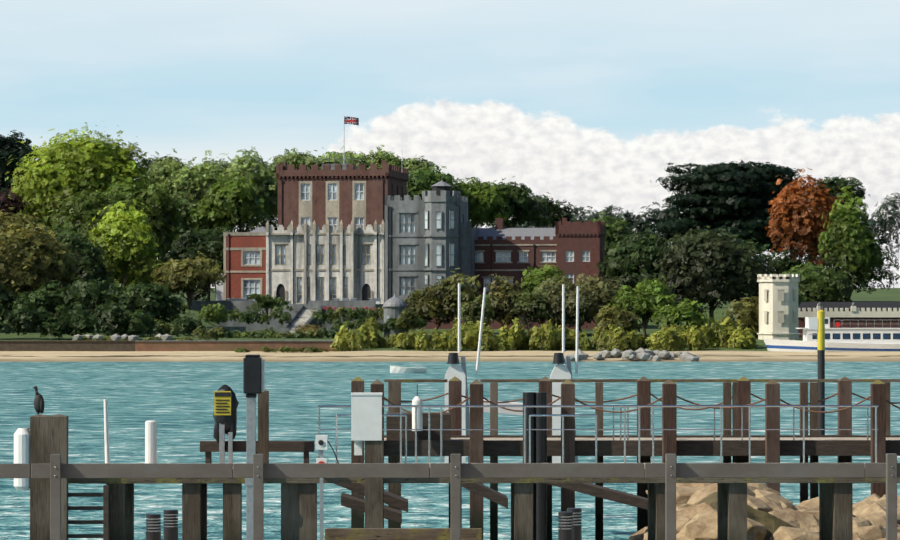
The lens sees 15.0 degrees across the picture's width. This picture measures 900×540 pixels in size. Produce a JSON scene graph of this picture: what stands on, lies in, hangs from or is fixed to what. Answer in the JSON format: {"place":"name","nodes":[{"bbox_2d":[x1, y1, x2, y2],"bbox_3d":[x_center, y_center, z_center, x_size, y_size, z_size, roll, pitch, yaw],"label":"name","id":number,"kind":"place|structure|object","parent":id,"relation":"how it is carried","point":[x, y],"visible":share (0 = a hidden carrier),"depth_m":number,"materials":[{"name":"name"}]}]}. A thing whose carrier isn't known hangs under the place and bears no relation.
{"place":"outdoors","nodes":[
{"label":"outdoors","id":0,"kind":"place"},
{"bbox_2d":[0,362,899,539],"bbox_3d":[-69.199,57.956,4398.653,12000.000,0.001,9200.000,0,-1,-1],"label":"sea water","id":1,"kind":"structure","parent":0,"point":[174,401],"depth_m":179.73,"materials":[{"name":"teal liquid"}]},
{"bbox_2d":[390,366,426,372],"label":"moored dinghy","id":2,"kind":"object","parent":1,"relation":"on","point":[395,369],"visible":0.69,"depth_m":299.07,"materials":[{"name":"white paint"}]},
{"bbox_2d":[14,359,899,539],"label":"second jetty","id":3,"kind":"object","parent":1,"relation":"in","point":[43,439],"visible":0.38,"depth_m":63.89,"materials":[{"name":"brown wood"}]},
{"bbox_2d":[31,386,44,414],"bbox_3d":[-7.656,2.468,63.575,0.320,0.625,0.180,0,-1,-1],"label":"cormorant","id":4,"kind":"object","parent":3,"relation":"on","point":[39,404],"visible":0.98,"depth_m":63.52,"materials":[{"name":"black"}]},
{"bbox_2d":[213,384,238,442],"bbox_3d":[-4.255,2.724,64.889,0.501,1.112,0.309,0,-1,-1],"label":"black plastic wrapping","id":5,"kind":"object","parent":3,"relation":"on","point":[229,422],"visible":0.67,"depth_m":64.80,"materials":[{"name":"black plastic"}]},
{"bbox_2d":[243,355,261,397],"bbox_3d":[-3.675,1.979,63.684,0.340,0.805,0.300,0,-1,-1],"label":"box","id":6,"kind":"object","parent":3,"relation":"on","point":[251,376],"visible":1,"depth_m":63.53,"materials":[{"name":"black plastic"}]},
{"bbox_2d":[334,376,899,539],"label":"pier","id":7,"kind":"structure","parent":1,"relation":"in","point":[771,446],"depth_m":76.58,"materials":[{"name":"brown wood"}]},
{"bbox_2d":[445,283,578,462],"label":"gangway lift frames","id":8,"kind":"structure","parent":7,"relation":"on","point":[560,370],"depth_m":89.51,"materials":[{"name":"white paint"}]},
{"bbox_2d":[629,483,899,539],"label":"shore rocks","id":9,"kind":"object","parent":1,"relation":"in","point":[772,514],"visible":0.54,"depth_m":69.77,"materials":[{"name":"beige stone"}]},
{"bbox_2d":[809,305,824,434],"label":"channel marker post","id":10,"kind":"object","parent":1,"relation":"in","point":[818,323],"visible":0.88,"depth_m":149.69,"materials":[{"name":"metal"}]},
{"bbox_2d":[763,304,899,351],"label":"ferry boat","id":11,"kind":"object","parent":1,"relation":"on","point":[866,339],"visible":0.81,"depth_m":379.37,"materials":[{"name":"white paint"}]},
{"bbox_2d":[0,288,899,361],"bbox_3d":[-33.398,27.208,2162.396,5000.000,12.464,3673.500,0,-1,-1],"label":"island ground","id":12,"kind":"structure","parent":0,"point":[760,353],"depth_m":375.41,"materials":[{"name":"beige soil"}]},
{"bbox_2d":[0,293,407,351],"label":"retaining wall","id":13,"kind":"structure","parent":12,"relation":"on","point":[394,306],"depth_m":378.73,"materials":[{"name":"grey stone"}]},
{"bbox_2d":[72,333,700,361],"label":"shoreline rocks","id":14,"kind":"object","parent":12,"relation":"on","point":[641,354],"visible":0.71,"depth_m":368.10,"materials":[{"name":"grey stone"}]},
{"bbox_2d":[192,156,621,328],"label":"castle","id":15,"kind":"structure","parent":12,"relation":"on","point":[346,235],"depth_m":448.18,"materials":[{"name":"stone"}]},
{"bbox_2d":[344,116,358,125],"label":"union flag","id":16,"kind":"object","parent":15,"relation":"on","point":[351,120],"visible":1,"depth_m":461.93,"materials":[{"name":"multicoloured fabric"}]},
{"bbox_2d":[0,178,858,336],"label":"tree trunks","id":17,"kind":"object","parent":12,"relation":"on","point":[528,327],"visible":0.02,"depth_m":434.94,"materials":[{"name":"brown plant"}]},
{"bbox_2d":[0,121,899,352],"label":"trees","id":18,"kind":"object","parent":12,"relation":"on","point":[93,209],"visible":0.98,"depth_m":439.77,"materials":[{"name":"green plant"}]},
{"bbox_2d":[757,274,899,339],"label":"quay tower and buildings","id":19,"kind":"structure","parent":12,"relation":"on","point":[781,314],"depth_m":395.26,"materials":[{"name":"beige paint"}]},
{"bbox_2d":[0,0,899,287],"label":"sky","id":20,"kind":"structure","parent":0,"point":[585,103],"materials":[{"name":"blue"}]},
{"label":"quay ground","id":21,"kind":"structure","parent":0,"visible":0},
{"bbox_2d":[0,453,899,539],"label":"railing","id":22,"kind":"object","parent":21,"relation":"on","point":[258,470],"depth_m":40.60,"materials":[{"name":"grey wood"}]},
{"bbox_2d":[146,508,581,539],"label":"ribbed fenders","id":23,"kind":"object","parent":22,"relation":"on","point":[570,526],"visible":1,"depth_m":39.95,"materials":[{"name":"black plastic"}]}
]}

